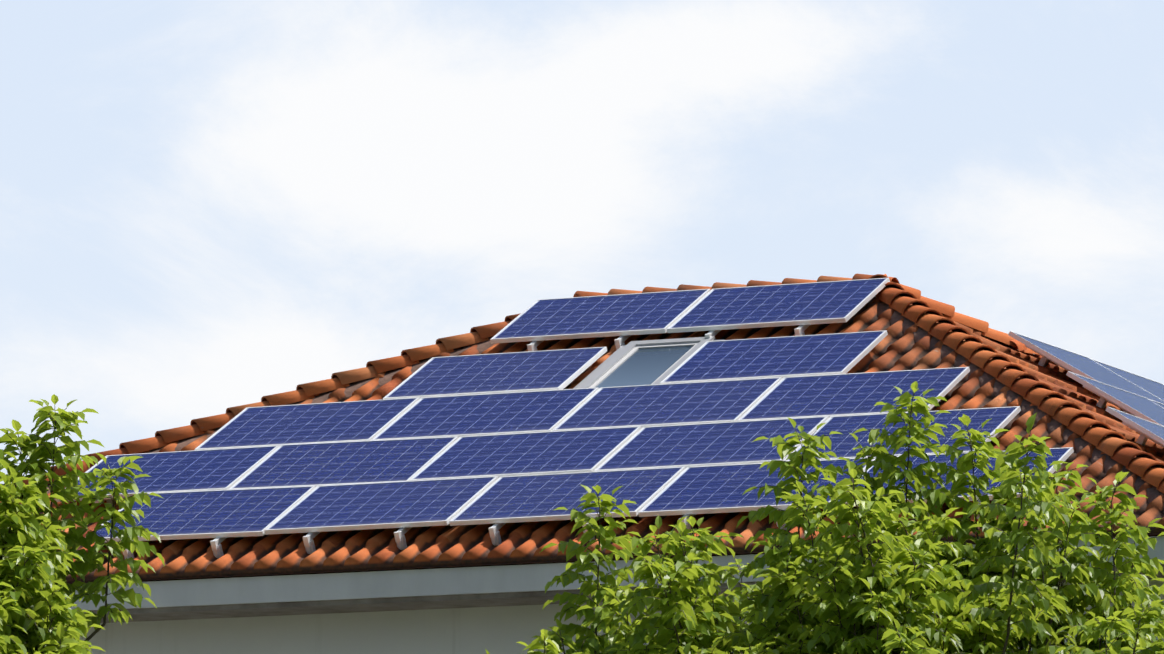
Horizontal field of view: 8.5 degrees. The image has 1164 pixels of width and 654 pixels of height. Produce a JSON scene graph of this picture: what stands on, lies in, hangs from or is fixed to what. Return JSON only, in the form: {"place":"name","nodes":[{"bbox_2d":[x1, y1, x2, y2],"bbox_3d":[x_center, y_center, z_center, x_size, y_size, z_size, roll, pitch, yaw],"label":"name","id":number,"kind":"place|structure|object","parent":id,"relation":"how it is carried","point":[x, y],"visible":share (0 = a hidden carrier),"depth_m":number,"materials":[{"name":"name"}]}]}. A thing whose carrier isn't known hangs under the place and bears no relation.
{"place":"outdoors","nodes":[
{"label":"outdoors","id":0,"kind":"place"},
{"bbox_2d":[0,0,1163,483],"label":"sky","id":1,"kind":"structure","parent":0,"point":[208,208],"materials":[{"name":"white"}]},
{"label":"ground","id":2,"kind":"structure","parent":0,"visible":0},
{"bbox_2d":[0,394,164,653],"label":"tree limbs","id":3,"kind":"object","parent":2,"relation":"on","point":[38,615],"visible":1,"depth_m":56.55,"materials":[{"name":"green plant"}]},
{"bbox_2d":[73,579,1163,653],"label":"house walls","id":4,"kind":"structure","parent":2,"relation":"on","point":[492,630],"depth_m":62.61,"materials":[{"name":"paint"}]},
{"bbox_2d":[65,536,1163,622],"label":"fascia board","id":5,"kind":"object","parent":4,"relation":"on","point":[438,588],"depth_m":62.04,"materials":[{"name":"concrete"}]},
{"bbox_2d":[69,534,1163,583],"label":"gutter","id":6,"kind":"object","parent":5,"relation":"on","point":[406,568],"depth_m":62.83,"materials":[{"name":"metal"}]},
{"bbox_2d":[17,336,495,498],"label":"hip mortar","id":7,"kind":"object","parent":6,"relation":"on","point":[385,379],"visible":0.08,"depth_m":66.51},
{"bbox_2d":[23,293,584,484],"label":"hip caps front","id":8,"kind":"object","parent":6,"relation":"on","point":[301,392],"visible":0.58,"depth_m":66.41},
{"bbox_2d":[95,325,980,558],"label":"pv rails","id":9,"kind":"object","parent":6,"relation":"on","point":[309,544],"visible":0.19,"depth_m":62.55,"materials":[{"name":"silver metal"}]},
{"bbox_2d":[54,445,278,501],"bbox_3d":[-3.442,1.215,64.770,1.650,0.038,0.990,-4,18,27],"label":"solar panel","id":10,"kind":"object","parent":9,"relation":"on","point":[204,470],"visible":0.63,"depth_m":64.71,"materials":[{"name":"blue glass"}]},
{"bbox_2d":[96,486,315,541],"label":"solar panel","id":11,"kind":"object","parent":9,"relation":"on","point":[215,513],"visible":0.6,"depth_m":63.48,"materials":[{"name":"blue glass"}]},
{"bbox_2d":[194,397,419,449],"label":"solar panel","id":12,"kind":"object","parent":9,"relation":"on","point":[366,420],"visible":0.83,"depth_m":65.25,"materials":[{"name":"blue glass"}]},
{"bbox_2d":[229,436,457,489],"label":"solar panel","id":13,"kind":"object","parent":9,"relation":"on","point":[335,463],"visible":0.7,"depth_m":64.02,"materials":[{"name":"blue glass"}]},
{"bbox_2d":[264,476,497,534],"bbox_3d":[-1.608,1.431,62.799,1.650,0.038,0.990,-4,18,26],"label":"solar panel","id":14,"kind":"object","parent":9,"relation":"on","point":[398,504],"visible":0.93,"depth_m":62.75,"materials":[{"name":"blue glass"}]},
{"bbox_2d":[372,387,598,439],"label":"solar panel","id":15,"kind":"object","parent":9,"relation":"on","point":[492,414],"visible":0.83,"depth_m":64.50,"materials":[{"name":"blue glass"}]},
{"bbox_2d":[383,347,606,398],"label":"solar panel","id":16,"kind":"object","parent":9,"relation":"on","point":[560,369],"visible":0.9,"depth_m":65.52,"materials":[{"name":"blue glass"}]},
{"bbox_2d":[409,426,640,480],"bbox_3d":[-0.456,1.036,63.284,1.650,0.038,0.990,-4,18,27],"label":"solar panel","id":17,"kind":"object","parent":9,"relation":"on","point":[550,452],"visible":0.83,"depth_m":63.26,"materials":[{"name":"blue glass"}]},
{"bbox_2d":[449,467,684,525],"bbox_3d":[-0.115,1.342,62.056,1.650,0.039,0.990,-4,18,26],"label":"solar panel","id":18,"kind":"object","parent":9,"relation":"on","point":[522,498],"visible":0.9,"depth_m":62.06,"materials":[{"name":"blue glass"}]},
{"bbox_2d":[490,289,709,343],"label":"solar panel","id":19,"kind":"object","parent":9,"relation":"on","point":[601,316],"visible":0.93,"depth_m":66.48,"materials":[{"name":"blue glass"}]},
{"bbox_2d":[552,377,781,430],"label":"solar panel","id":20,"kind":"object","parent":9,"relation":"on","point":[642,406],"visible":0.77,"depth_m":63.75,"materials":[{"name":"blue glass"}]},
{"bbox_2d":[594,416,827,471],"bbox_3d":[1.037,0.947,62.541,1.650,0.038,0.990,-4,18,27],"label":"solar panel","id":21,"kind":"object","parent":9,"relation":"on","point":[708,444],"visible":0.7,"depth_m":62.55,"materials":[{"name":"blue glass"}]},
{"bbox_2d":[638,457,875,516],"bbox_3d":[1.378,1.253,61.313,1.650,0.039,0.990,-4,19,26],"label":"solar panel","id":22,"kind":"object","parent":9,"relation":"on","point":[705,489],"visible":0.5,"depth_m":61.35,"materials":[{"name":"blue glass"}]},
{"bbox_2d":[660,330,887,383],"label":"solar panel","id":23,"kind":"object","parent":9,"relation":"on","point":[794,356],"visible":0.9,"depth_m":64.37,"materials":[{"name":"blue glass"}]},
{"bbox_2d":[667,278,889,332],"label":"solar panel","id":24,"kind":"object","parent":9,"relation":"on","point":[781,305],"visible":0.97,"depth_m":65.73,"materials":[{"name":"blue glass"}]},
{"bbox_2d":[737,367,969,420],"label":"solar panel","id":25,"kind":"object","parent":9,"relation":"on","point":[827,395],"visible":0.77,"depth_m":63.05,"materials":[{"name":"blue glass"}]},
{"bbox_2d":[784,406,1020,460],"bbox_3d":[2.530,0.859,61.797,1.650,0.038,0.990,-3,19,26],"label":"solar panel","id":26,"kind":"object","parent":9,"relation":"on","point":[844,443],"visible":0.4,"depth_m":61.86,"materials":[{"name":"blue glass"}]},
{"bbox_2d":[839,447,1073,506],"bbox_3d":[2.871,1.164,60.569,1.650,0.038,0.990,-3,19,26],"label":"solar panel","id":27,"kind":"object","parent":9,"relation":"on","point":[1061,454],"visible":0.3,"depth_m":60.58,"materials":[{"name":"blue glass"}]},
{"bbox_2d":[0,298,1163,582],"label":"roof tiles","id":28,"kind":"object","parent":6,"relation":"on","point":[896,348],"visible":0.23,"depth_m":62.44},
{"bbox_2d":[573,336,723,388],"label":"skylight","id":29,"kind":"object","parent":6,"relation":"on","point":[643,362],"depth_m":65.27,"materials":[{"name":"grey glass"}]},
{"bbox_2d":[573,274,899,296],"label":"ridge caps","id":30,"kind":"object","parent":6,"relation":"on","point":[716,285],"visible":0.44,"depth_m":66.73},
{"bbox_2d":[880,274,1017,347],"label":"hip caps","id":31,"kind":"object","parent":6,"relation":"on","point":[949,312],"visible":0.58,"depth_m":66.26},
{"bbox_2d":[897,295,1013,348],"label":"hip mortar","id":32,"kind":"object","parent":6,"relation":"on","point":[995,341],"visible":0.04,"depth_m":66.39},
{"bbox_2d":[867,296,1163,512],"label":"hip mortar","id":33,"kind":"object","parent":6,"relation":"on","point":[1080,444],"visible":0.19,"depth_m":62.57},
{"bbox_2d":[868,274,1163,492],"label":"hip caps front","id":34,"kind":"object","parent":6,"relation":"attached to","point":[1141,463],"visible":0.96,"depth_m":62.54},
{"bbox_2d":[1002,340,1056,364],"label":"roof tiles","id":35,"kind":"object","parent":6,"relation":"on","point":[1022,347],"depth_m":66.46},
{"bbox_2d":[896,296,1163,467],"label":"roof tiles","id":36,"kind":"object","parent":6,"relation":"on","point":[1055,377],"visible":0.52,"depth_m":64.90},
{"bbox_2d":[1025,345,1163,447],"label":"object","id":37,"kind":"object","parent":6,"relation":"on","point":[1143,438],"visible":0.23,"depth_m":64.47,"materials":[{"name":"silver metal"}]},
{"bbox_2d":[1008,331,1163,403],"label":"solar panel","id":38,"kind":"object","parent":37,"relation":"on","point":[1081,365],"visible":0.73,"depth_m":66.19,"materials":[{"name":"blue glass"}]},
{"bbox_2d":[1066,371,1163,425],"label":"solar panel","id":39,"kind":"object","parent":37,"relation":"on","point":[1142,407],"visible":0.9,"depth_m":64.36,"materials":[{"name":"blue glass"}]},
{"bbox_2d":[1092,359,1163,399],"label":"solar panel","id":40,"kind":"object","parent":37,"relation":"on","point":[1155,388],"visible":0.5,"depth_m":67.70,"materials":[{"name":"blue glass"}]},
{"bbox_2d":[1105,407,1163,444],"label":"solar panel","id":41,"kind":"object","parent":37,"relation":"on","point":[1154,431],"visible":1,"depth_m":62.09,"materials":[{"name":"blue glass"}]},
{"bbox_2d":[1147,398,1163,407],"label":"solar panel","id":42,"kind":"object","parent":37,"relation":"on","point":[1160,404],"depth_m":65.82,"materials":[{"name":"silver metal"}]},
{"bbox_2d":[485,381,1163,653],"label":"tree limbs","id":43,"kind":"object","parent":2,"relation":"on","point":[901,589],"visible":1,"depth_m":54.82,"materials":[{"name":"green plant"}]}
]}

